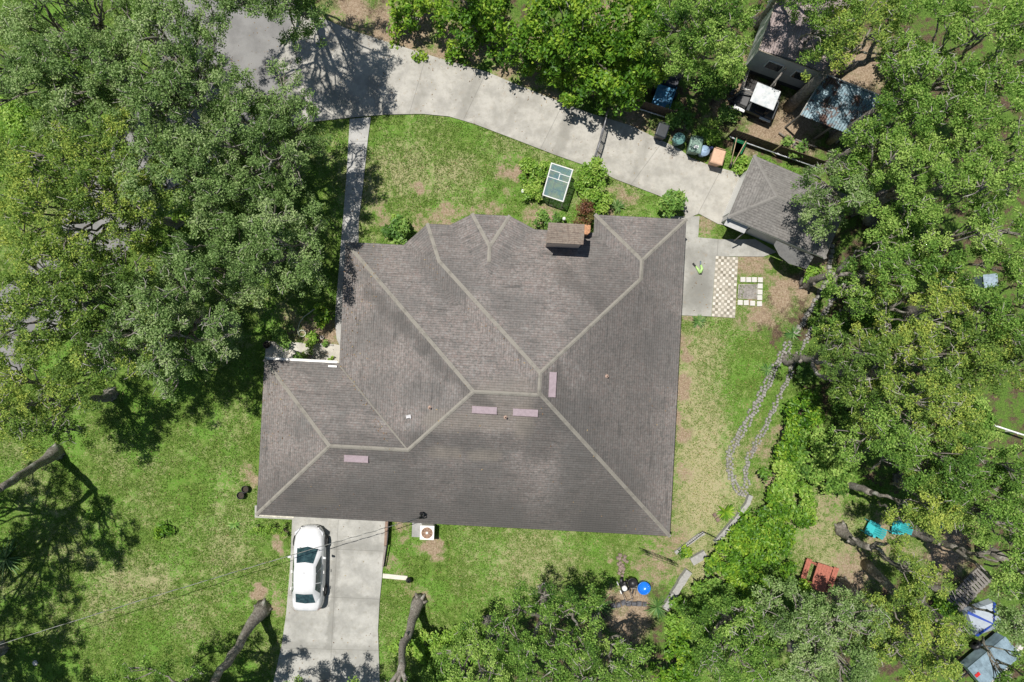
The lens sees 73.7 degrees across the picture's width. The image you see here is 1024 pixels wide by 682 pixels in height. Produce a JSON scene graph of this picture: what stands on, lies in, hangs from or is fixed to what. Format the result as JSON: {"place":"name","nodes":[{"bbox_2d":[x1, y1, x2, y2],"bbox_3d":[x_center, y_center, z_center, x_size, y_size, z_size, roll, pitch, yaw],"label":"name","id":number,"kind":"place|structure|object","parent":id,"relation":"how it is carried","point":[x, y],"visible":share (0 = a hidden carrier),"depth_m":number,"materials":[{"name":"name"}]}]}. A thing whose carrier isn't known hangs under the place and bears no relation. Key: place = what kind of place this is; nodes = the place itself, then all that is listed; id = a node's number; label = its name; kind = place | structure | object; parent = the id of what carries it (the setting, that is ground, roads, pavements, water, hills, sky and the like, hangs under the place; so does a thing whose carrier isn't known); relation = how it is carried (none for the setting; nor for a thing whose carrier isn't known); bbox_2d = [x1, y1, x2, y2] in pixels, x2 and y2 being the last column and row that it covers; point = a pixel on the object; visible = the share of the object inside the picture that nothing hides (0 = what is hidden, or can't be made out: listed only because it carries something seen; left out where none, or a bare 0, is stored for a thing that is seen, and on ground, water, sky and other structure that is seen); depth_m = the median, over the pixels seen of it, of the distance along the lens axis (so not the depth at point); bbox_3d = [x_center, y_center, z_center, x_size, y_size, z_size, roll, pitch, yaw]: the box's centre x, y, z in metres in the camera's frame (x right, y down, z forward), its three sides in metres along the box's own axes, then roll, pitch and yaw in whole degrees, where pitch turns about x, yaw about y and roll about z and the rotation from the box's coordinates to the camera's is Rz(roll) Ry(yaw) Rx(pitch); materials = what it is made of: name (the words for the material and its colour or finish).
{"place":"outdoors","nodes":[
{"label":"outdoors","id":0,"kind":"place"},
{"bbox_2d":[0,0,307,383],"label":"road","id":1,"kind":"structure","parent":0,"point":[251,52],"depth_m":38.98,"materials":[{"name":"grey asphalt"}]},
{"bbox_2d":[265,341,339,362],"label":"courtyard","id":2,"kind":"structure","parent":0,"point":[295,347],"depth_m":38.96,"materials":[{"name":"concrete"}]},
{"bbox_2d":[272,13,739,224],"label":"driveway","id":3,"kind":"structure","parent":0,"point":[494,103],"depth_m":38.95,"materials":[{"name":"concrete"}]},
{"bbox_2d":[0,0,1023,681],"bbox_3d":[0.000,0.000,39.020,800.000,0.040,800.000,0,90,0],"label":"ground","id":4,"kind":"structure","parent":0,"point":[770,320],"depth_m":39.02,"materials":[{"name":"green plant"}]},
{"bbox_2d":[0,96,44,150],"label":"understory shrub","id":5,"kind":"object","parent":4,"relation":"on","point":[21,114],"visible":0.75,"depth_m":36.53,"materials":[{"name":"green plant"}]},
{"bbox_2d":[0,443,65,491],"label":"oak tree","id":6,"kind":"object","parent":4,"relation":"on","point":[53,452],"visible":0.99,"depth_m":36.82,"materials":[{"name":"brown plant"}]},
{"bbox_2d":[0,350,118,460],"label":"oak tree","id":7,"kind":"object","parent":4,"relation":"on","point":[36,406],"visible":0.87,"depth_m":32.29,"materials":[{"name":"green plant"}]},
{"bbox_2d":[0,0,180,174],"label":"oak tree","id":8,"kind":"object","parent":4,"relation":"on","point":[53,48],"visible":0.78,"depth_m":30.52,"materials":[{"name":"green plant"}]},
{"bbox_2d":[0,227,187,415],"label":"oak tree","id":9,"kind":"object","parent":4,"relation":"on","point":[76,324],"visible":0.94,"depth_m":30.15,"materials":[{"name":"green plant"}]},
{"bbox_2d":[0,106,198,292],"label":"oak tree","id":10,"kind":"object","parent":4,"relation":"on","point":[76,181],"visible":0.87,"depth_m":30.08,"materials":[{"name":"green plant"}]},
{"bbox_2d":[85,248,244,404],"bbox_3d":[-16.112,-0.922,34.018,6.669,10.417,6.996,29,90,0],"label":"oak tree","id":11,"kind":"object","parent":4,"relation":"on","point":[117,328],"visible":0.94,"depth_m":30.90,"materials":[{"name":"green plant"}]},
{"bbox_2d":[81,0,257,161],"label":"oak tree","id":12,"kind":"object","parent":4,"relation":"on","point":[177,76],"visible":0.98,"depth_m":30.53,"materials":[{"name":"green plant"}]},
{"bbox_2d":[106,108,254,224],"bbox_3d":[-15.491,-8.145,34.097,6.572,10.426,5.416,0,90,0],"label":"oak tree","id":13,"kind":"object","parent":4,"relation":"on","point":[209,185],"visible":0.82,"depth_m":30.63,"materials":[{"name":"green plant"}]},
{"bbox_2d":[89,598,272,681],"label":"oak tree","id":14,"kind":"object","parent":4,"relation":"on","point":[263,608],"visible":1,"depth_m":32.63,"materials":[{"name":"green plant"}]},
{"bbox_2d":[164,203,276,311],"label":"oak tree","id":15,"kind":"object","parent":4,"relation":"on","point":[199,266],"visible":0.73,"depth_m":31.59,"materials":[{"name":"green plant"}]},
{"bbox_2d":[188,0,302,23],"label":"oak tree","id":16,"kind":"object","parent":4,"relation":"on","point":[228,6],"visible":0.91,"depth_m":29.72,"materials":[{"name":"green plant"}]},
{"bbox_2d":[172,55,332,215],"bbox_3d":[-12.439,-9.445,34.724,7.547,9.018,6.550,-19,90,0],"label":"oak tree","id":17,"kind":"object","parent":4,"relation":"on","point":[257,134],"visible":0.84,"depth_m":31.98,"materials":[{"name":"green plant"}]},
{"bbox_2d":[206,179,330,308],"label":"oak tree","id":18,"kind":"object","parent":4,"relation":"on","point":[281,236],"visible":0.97,"depth_m":32.23,"materials":[{"name":"green plant"}]},
{"bbox_2d":[253,0,332,64],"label":"oak tree","id":19,"kind":"object","parent":4,"relation":"on","point":[305,9],"visible":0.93,"depth_m":31.80,"materials":[{"name":"green plant"}]},
{"bbox_2d":[255,505,385,681],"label":"carport drive","id":20,"kind":"structure","parent":4,"relation":"on","point":[310,636],"depth_m":38.95,"materials":[{"name":"concrete"}]},
{"bbox_2d":[288,524,328,610],"bbox_3d":[-11.415,12.738,38.226,2.120,1.488,4.675,2,90,0],"label":"parked car","id":21,"kind":"object","parent":20,"relation":"on","point":[309,589],"visible":0.98,"depth_m":37.93,"materials":[{"name":"white paint"}]},
{"bbox_2d":[335,117,370,344],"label":"walkway","id":22,"kind":"structure","parent":4,"relation":"on","point":[359,131],"depth_m":38.96,"materials":[{"name":"concrete"}]},
{"bbox_2d":[347,593,428,681],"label":"oak tree","id":23,"kind":"object","parent":4,"relation":"on","point":[419,602],"visible":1,"depth_m":35.94,"materials":[{"name":"brown plant"}]},
{"bbox_2d":[0,17,787,678],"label":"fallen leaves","id":24,"kind":"object","parent":4,"relation":"on","point":[366,403],"visible":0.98,"depth_m":38.98,"materials":[{"name":"brown plant"}]},
{"bbox_2d":[386,0,439,63],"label":"broadleaf tree","id":25,"kind":"object","parent":4,"relation":"on","point":[422,6],"visible":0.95,"depth_m":37.33,"materials":[{"name":"green plant"}]},
{"bbox_2d":[409,628,444,664],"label":"shrub","id":26,"kind":"object","parent":4,"relation":"on","point":[418,649],"visible":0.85,"depth_m":37.29,"materials":[{"name":"green plant"}]},
{"bbox_2d":[419,643,467,681],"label":"shrub","id":27,"kind":"object","parent":4,"relation":"on","point":[436,674],"visible":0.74,"depth_m":36.94,"materials":[{"name":"green plant"}]},
{"bbox_2d":[430,0,509,67],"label":"broadleaf tree","id":28,"kind":"object","parent":4,"relation":"on","point":[470,8],"visible":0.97,"depth_m":36.50,"materials":[{"name":"green plant"}]},
{"bbox_2d":[255,213,687,537],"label":"house","id":29,"kind":"structure","parent":4,"relation":"on","point":[583,321],"depth_m":35.20,"materials":[{"name":"grey"}]},
{"bbox_2d":[430,610,521,681],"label":"oak tree","id":30,"kind":"object","parent":4,"relation":"on","point":[491,666],"visible":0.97,"depth_m":32.55,"materials":[{"name":"green plant"}]},
{"bbox_2d":[485,13,565,77],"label":"broadleaf tree","id":31,"kind":"object","parent":4,"relation":"on","point":[528,67],"visible":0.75,"depth_m":36.42,"materials":[{"name":"green plant"}]},
{"bbox_2d":[516,155,551,201],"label":"shrub","id":32,"kind":"object","parent":4,"relation":"on","point":[535,190],"visible":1,"depth_m":38.30,"materials":[{"name":"green plant"}]},
{"bbox_2d":[485,577,608,681],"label":"oak tree","id":33,"kind":"object","parent":4,"relation":"on","point":[556,607],"visible":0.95,"depth_m":31.81,"materials":[{"name":"green plant"}]},
{"bbox_2d":[520,0,615,90],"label":"broadleaf tree","id":34,"kind":"object","parent":4,"relation":"on","point":[574,18],"visible":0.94,"depth_m":34.99,"materials":[{"name":"green plant"}]},
{"bbox_2d":[573,156,612,214],"bbox_3d":[4.652,-8.562,38.196,2.308,1.639,3.128,-33,90,0],"label":"hedge","id":35,"kind":"object","parent":4,"relation":"on","point":[592,176],"visible":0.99,"depth_m":37.84,"materials":[{"name":"green plant"}]},
{"bbox_2d":[551,612,656,681],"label":"oak tree","id":36,"kind":"object","parent":4,"relation":"on","point":[621,671],"visible":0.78,"depth_m":31.63,"materials":[{"name":"green plant"}]},
{"bbox_2d":[557,26,669,115],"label":"broadleaf tree","id":37,"kind":"object","parent":4,"relation":"on","point":[616,79],"visible":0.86,"depth_m":35.61,"materials":[{"name":"green plant"}]},
{"bbox_2d":[589,0,678,60],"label":"broadleaf tree","id":38,"kind":"object","parent":4,"relation":"on","point":[641,10],"visible":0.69,"depth_m":33.70,"materials":[{"name":"green plant"}]},
{"bbox_2d":[651,73,679,109],"bbox_3d":[8.783,-14.483,38.528,1.420,0.945,2.991,19,90,0],"label":"utility trailer","id":39,"kind":"object","parent":4,"relation":"on","point":[664,95],"visible":0.56,"depth_m":38.42,"materials":[{"name":"blue paint"}]},
{"bbox_2d":[647,646,701,681],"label":"bank shrub","id":40,"kind":"object","parent":4,"relation":"on","point":[664,674],"visible":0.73,"depth_m":37.15,"materials":[{"name":"green plant"}]},
{"bbox_2d":[664,625,712,674],"bbox_3d":[9.954,16.708,37.812,2.838,2.410,3.049,-35,90,0],"label":"bank shrub","id":41,"kind":"object","parent":4,"relation":"on","point":[683,651],"visible":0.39,"depth_m":37.14,"materials":[{"name":"green plant"}]},
{"bbox_2d":[664,595,713,639],"bbox_3d":[9.747,15.228,37.785,2.900,2.456,2.507,0,90,0],"label":"bank shrub","id":42,"kind":"object","parent":4,"relation":"on","point":[670,623],"visible":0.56,"depth_m":37.29,"materials":[{"name":"green plant"}]},
{"bbox_2d":[632,0,759,92],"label":"oak tree","id":43,"kind":"object","parent":4,"relation":"on","point":[691,44],"visible":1,"depth_m":31.74,"materials":[{"name":"green plant"}]},
{"bbox_2d":[698,63,739,100],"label":"shrub","id":44,"kind":"object","parent":4,"relation":"on","point":[714,84],"visible":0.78,"depth_m":38.20,"materials":[{"name":"green plant"}]},
{"bbox_2d":[703,537,744,581],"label":"bank shrub","id":45,"kind":"object","parent":4,"relation":"on","point":[712,561],"visible":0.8,"depth_m":37.43,"materials":[{"name":"green plant"}]},
{"bbox_2d":[674,583,809,681],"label":"oak tree","id":46,"kind":"object","parent":4,"relation":"on","point":[757,660],"visible":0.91,"depth_m":32.35,"materials":[{"name":"green plant"}]},
{"bbox_2d":[726,514,764,556],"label":"bank shrub","id":47,"kind":"object","parent":4,"relation":"on","point":[738,536],"visible":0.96,"depth_m":37.44,"materials":[{"name":"green plant"}]},
{"bbox_2d":[723,552,768,599],"bbox_3d":[12.792,12.837,37.663,2.375,2.689,2.498,-21,90,0],"label":"bank shrub","id":48,"kind":"object","parent":4,"relation":"on","point":[746,579],"visible":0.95,"depth_m":36.97,"materials":[{"name":"green plant"}]},
{"bbox_2d":[733,82,780,122],"bbox_3d":[13.750,-13.317,38.053,2.264,1.895,1.320,22,90,0],"label":"golf cart","id":49,"kind":"object","parent":4,"relation":"on","point":[761,103],"visible":0.88,"depth_m":38.08,"materials":[{"name":"white plastic"}]},
{"bbox_2d":[725,340,792,497],"bbox_3d":[13.817,4.228,38.970,1.937,0.114,9.324,17,90,0],"label":"stone edging","id":50,"kind":"object","parent":4,"relation":"on","point":[745,421],"visible":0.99,"depth_m":38.92,"materials":[{"name":"grey stone"}]},
{"bbox_2d":[746,516,795,571],"bbox_3d":[14.202,11.072,37.663,2.838,2.704,3.058,0,90,0],"label":"bank shrub","id":51,"kind":"object","parent":4,"relation":"on","point":[771,537],"visible":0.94,"depth_m":37.04,"materials":[{"name":"green plant"}]},
{"bbox_2d":[752,484,793,527],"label":"bank shrub","id":52,"kind":"object","parent":4,"relation":"on","point":[781,514],"visible":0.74,"depth_m":37.55,"materials":[{"name":"green plant"}]},
{"bbox_2d":[728,128,827,167],"bbox_3d":[14.843,-10.739,38.320,5.396,1.360,0.264,19,90,0],"label":"board fence","id":53,"kind":"object","parent":4,"relation":"on","point":[752,140],"visible":0.91,"depth_m":38.27,"materials":[{"name":"brown wood"}]},
{"bbox_2d":[757,459,798,498],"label":"bank shrub","id":54,"kind":"object","parent":4,"relation":"on","point":[785,470],"visible":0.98,"depth_m":37.49,"materials":[{"name":"green plant"}]},
{"bbox_2d":[721,154,849,268],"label":"garage","id":55,"kind":"structure","parent":4,"relation":"on","point":[759,206],"depth_m":36.24,"materials":[{"name":"grey"}]},
{"bbox_2d":[752,0,824,29],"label":"oak tree","id":56,"kind":"object","parent":4,"relation":"on","point":[760,17],"visible":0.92,"depth_m":31.88,"materials":[{"name":"green plant"}]},
{"bbox_2d":[773,423,813,465],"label":"bank shrub","id":57,"kind":"object","parent":4,"relation":"on","point":[790,435],"visible":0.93,"depth_m":37.16,"materials":[{"name":"green plant"}]},
{"bbox_2d":[742,261,848,487],"bbox_3d":[16.062,1.842,38.970,1.002,0.115,14.254,25,90,0],"label":"stone edging","id":58,"kind":"object","parent":4,"relation":"on","point":[773,410],"visible":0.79,"depth_m":38.93,"materials":[{"name":"grey stone"}]},
{"bbox_2d":[746,0,846,89],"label":"mobile home","id":59,"kind":"object","parent":4,"relation":"on","point":[775,50],"visible":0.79,"depth_m":35.97,"materials":[{"name":"metal"}]},
{"bbox_2d":[778,476,817,520],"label":"bank shrub","id":60,"kind":"object","parent":4,"relation":"on","point":[807,496],"visible":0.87,"depth_m":37.58,"materials":[{"name":"green plant"}]},
{"bbox_2d":[783,388,825,432],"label":"bank shrub","id":61,"kind":"object","parent":4,"relation":"on","point":[814,415],"visible":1,"depth_m":37.25,"materials":[{"name":"green plant"}]},
{"bbox_2d":[783,71,826,112],"bbox_3d":[15.815,-13.379,36.784,0.703,4.601,0.759,0,90,0],"label":"bare trunk","id":62,"kind":"object","parent":4,"relation":"on","point":[792,103],"visible":1,"depth_m":36.71,"materials":[{"name":"brown wood"}]},
{"bbox_2d":[789,424,847,484],"bbox_3d":[16.829,6.211,37.737,3.326,2.555,3.407,0,90,0],"label":"bank shrub","id":63,"kind":"object","parent":4,"relation":"on","point":[819,473],"visible":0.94,"depth_m":37.16,"materials":[{"name":"green plant"}]},
{"bbox_2d":[801,558,838,593],"bbox_3d":[17.328,13.256,38.620,1.900,0.760,1.500,18,90,0],"label":"picnic table","id":64,"kind":"object","parent":4,"relation":"on","point":[821,576],"visible":0.86,"depth_m":38.24,"materials":[{"name":"red wood"}]},
{"bbox_2d":[751,575,892,681],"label":"oak tree","id":65,"kind":"object","parent":4,"relation":"on","point":[820,613],"visible":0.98,"depth_m":30.97,"materials":[{"name":"green plant"}]},
{"bbox_2d":[780,0,870,84],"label":"oak tree","id":66,"kind":"object","parent":4,"relation":"on","point":[816,26],"visible":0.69,"depth_m":32.80,"materials":[{"name":"green plant"}]},
{"bbox_2d":[807,300,854,343],"bbox_3d":[17.800,-0.991,38.258,2.488,1.522,2.199,22,90,0],"label":"understory shrub","id":67,"kind":"object","parent":4,"relation":"on","point":[821,321],"visible":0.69,"depth_m":37.99,"materials":[{"name":"green plant"}]},
{"bbox_2d":[784,74,880,150],"bbox_3d":[17.811,-12.484,37.628,4.209,2.744,2.418,21,90,0],"label":"metal canopy","id":68,"kind":"object","parent":4,"relation":"on","point":[837,103],"visible":0.69,"depth_m":36.44,"materials":[{"name":"grey metal"}]},
{"bbox_2d":[808,451,857,497],"bbox_3d":[17.609,7.253,37.852,2.434,2.322,2.639,28,90,0],"label":"bank shrub","id":69,"kind":"object","parent":4,"relation":"on","point":[832,485],"visible":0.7,"depth_m":37.27,"materials":[{"name":"green plant"}]},
{"bbox_2d":[789,148,878,244],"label":"oak tree","id":70,"kind":"object","parent":4,"relation":"on","point":[869,220],"visible":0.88,"depth_m":32.68,"materials":[{"name":"green plant"}]},
{"bbox_2d":[781,320,897,413],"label":"oak tree","id":71,"kind":"object","parent":4,"relation":"on","point":[844,381],"visible":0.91,"depth_m":31.57,"materials":[{"name":"green plant"}]},
{"bbox_2d":[796,0,919,100],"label":"oak tree","id":72,"kind":"object","parent":4,"relation":"on","point":[882,39],"visible":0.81,"depth_m":31.41,"materials":[{"name":"green plant"}]},
{"bbox_2d":[798,206,942,320],"bbox_3d":[17.154,-3.247,34.291,4.078,9.832,5.146,30,90,0],"label":"oak tree","id":73,"kind":"object","parent":4,"relation":"on","point":[890,260],"visible":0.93,"depth_m":31.22,"materials":[{"name":"green plant"}]},
{"bbox_2d":[827,378,933,470],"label":"oak tree","id":74,"kind":"object","parent":4,"relation":"on","point":[892,440],"visible":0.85,"depth_m":30.70,"materials":[{"name":"green plant"}]},
{"bbox_2d":[828,113,934,229],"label":"oak tree","id":75,"kind":"object","parent":4,"relation":"on","point":[876,177],"visible":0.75,"depth_m":31.14,"materials":[{"name":"green plant"}]},
{"bbox_2d":[821,430,941,500],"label":"oak tree","id":76,"kind":"object","parent":4,"relation":"on","point":[923,450],"visible":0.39,"depth_m":31.12,"materials":[{"name":"green plant"}]},
{"bbox_2d":[824,77,946,173],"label":"oak tree","id":77,"kind":"object","parent":4,"relation":"on","point":[864,148],"visible":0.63,"depth_m":30.98,"materials":[{"name":"green plant"}]},
{"bbox_2d":[834,520,956,611],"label":"oak tree","id":78,"kind":"object","parent":4,"relation":"on","point":[841,529],"visible":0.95,"depth_m":31.91,"materials":[{"name":"green plant"}]},
{"bbox_2d":[832,0,966,82],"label":"oak tree","id":79,"kind":"object","parent":4,"relation":"on","point":[868,59],"visible":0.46,"depth_m":31.14,"materials":[{"name":"green plant"}]},
{"bbox_2d":[835,571,968,681],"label":"oak tree","id":80,"kind":"object","parent":4,"relation":"on","point":[919,620],"visible":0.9,"depth_m":31.12,"materials":[{"name":"green plant"}]},
{"bbox_2d":[838,454,971,548],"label":"oak tree","id":81,"kind":"object","parent":4,"relation":"on","point":[927,519],"visible":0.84,"depth_m":30.78,"materials":[{"name":"green plant"}]},
{"bbox_2d":[829,27,984,148],"bbox_3d":[18.765,-11.380,34.043,4.980,10.334,5.296,0,90,0],"label":"oak tree","id":82,"kind":"object","parent":4,"relation":"on","point":[897,71],"visible":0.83,"depth_m":30.24,"materials":[{"name":"green plant"}]},
{"bbox_2d":[827,314,991,448],"bbox_3d":[18.676,1.703,33.734,6.716,10.947,6.084,-17,90,0],"label":"oak tree","id":83,"kind":"object","parent":4,"relation":"on","point":[950,373],"visible":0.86,"depth_m":30.37,"materials":[{"name":"green plant"}]},
{"bbox_2d":[839,253,983,353],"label":"oak tree","id":84,"kind":"object","parent":4,"relation":"on","point":[934,301],"visible":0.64,"depth_m":31.07,"materials":[{"name":"green plant"}]},
{"bbox_2d":[846,124,1011,241],"bbox_3d":[19.499,-7.090,33.637,5.050,11.233,5.657,0,90,0],"label":"oak tree","id":85,"kind":"object","parent":4,"relation":"on","point":[897,194],"visible":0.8,"depth_m":30.34,"materials":[{"name":"green plant"}]},
{"bbox_2d":[872,373,991,465],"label":"oak tree","id":86,"kind":"object","parent":4,"relation":"on","point":[960,426],"visible":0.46,"depth_m":30.64,"materials":[{"name":"green plant"}]},
{"bbox_2d":[856,210,1014,310],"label":"oak tree","id":87,"kind":"object","parent":4,"relation":"on","point":[963,281],"visible":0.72,"depth_m":30.77,"materials":[{"name":"green plant"}]},
{"bbox_2d":[858,404,1017,512],"bbox_3d":[20.027,5.436,33.984,6.183,10.497,5.406,0,90,0],"label":"oak tree","id":88,"kind":"object","parent":4,"relation":"on","point":[965,476],"visible":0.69,"depth_m":30.27,"materials":[{"name":"green plant"}]},
{"bbox_2d":[874,77,1023,223],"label":"oak tree","id":89,"kind":"object","parent":4,"relation":"on","point":[1016,168],"visible":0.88,"depth_m":29.68,"materials":[{"name":"green plant"}]},
{"bbox_2d":[884,0,1023,124],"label":"oak tree","id":90,"kind":"object","parent":4,"relation":"on","point":[1009,21],"visible":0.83,"depth_m":29.86,"materials":[{"name":"green plant"}]},
{"bbox_2d":[892,465,1023,560],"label":"oak tree","id":91,"kind":"object","parent":4,"relation":"on","point":[986,516],"visible":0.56,"depth_m":30.63,"materials":[{"name":"green plant"}]},
{"bbox_2d":[897,558,1023,659],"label":"oak tree","id":92,"kind":"object","parent":4,"relation":"on","point":[1013,617],"visible":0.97,"depth_m":31.32,"materials":[{"name":"green plant"}]},
{"bbox_2d":[900,305,1023,397],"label":"oak tree","id":93,"kind":"object","parent":4,"relation":"on","point":[1009,354],"visible":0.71,"depth_m":30.43,"materials":[{"name":"green plant"}]},
{"bbox_2d":[902,259,1023,347],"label":"oak tree","id":94,"kind":"object","parent":4,"relation":"on","point":[998,315],"visible":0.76,"depth_m":30.62,"materials":[{"name":"green plant"}]},
{"bbox_2d":[905,195,1023,301],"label":"oak tree","id":95,"kind":"object","parent":4,"relation":"on","point":[975,220],"visible":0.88,"depth_m":30.16,"materials":[{"name":"green plant"}]},
{"bbox_2d":[906,525,1023,604],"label":"oak tree","id":96,"kind":"object","parent":4,"relation":"on","point":[1008,567],"visible":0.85,"depth_m":31.25,"materials":[{"name":"green plant"}]},
{"bbox_2d":[915,599,1023,681],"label":"oak tree","id":97,"kind":"object","parent":4,"relation":"on","point":[1001,676],"visible":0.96,"depth_m":32.34,"materials":[{"name":"brown plant"}]},
{"bbox_2d":[917,429,1023,498],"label":"oak tree","id":98,"kind":"object","parent":4,"relation":"on","point":[1018,486],"visible":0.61,"depth_m":30.56,"materials":[{"name":"green plant"}]},
{"bbox_2d":[962,598,1000,636],"bbox_3d":[26.682,15.680,38.397,1.734,1.166,1.560,-20,90,0],"label":"camping tent","id":99,"kind":"object","parent":4,"relation":"on","point":[983,621],"visible":0.66,"depth_m":38.38,"materials":[{"name":"white fabric"}]},
{"bbox_2d":[955,632,1019,681],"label":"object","id":100,"kind":"object","parent":4,"relation":"on","point":[976,664],"visible":0.72,"depth_m":37.87,"materials":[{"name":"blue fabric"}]},
{"bbox_2d":[665,216,775,315],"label":"patio","id":101,"kind":"structure","parent":0,"point":[709,250],"depth_m":38.95,"materials":[{"name":"concrete"}]},
{"bbox_2d":[712,256,737,317],"bbox_3d":[12.174,-3.092,38.950,1.336,0.001,3.472,4,90,0],"label":"tile strip","id":102,"kind":"object","parent":101,"relation":"on","point":[725,288],"visible":1,"depth_m":38.95,"materials":[{"name":"beige tile"}]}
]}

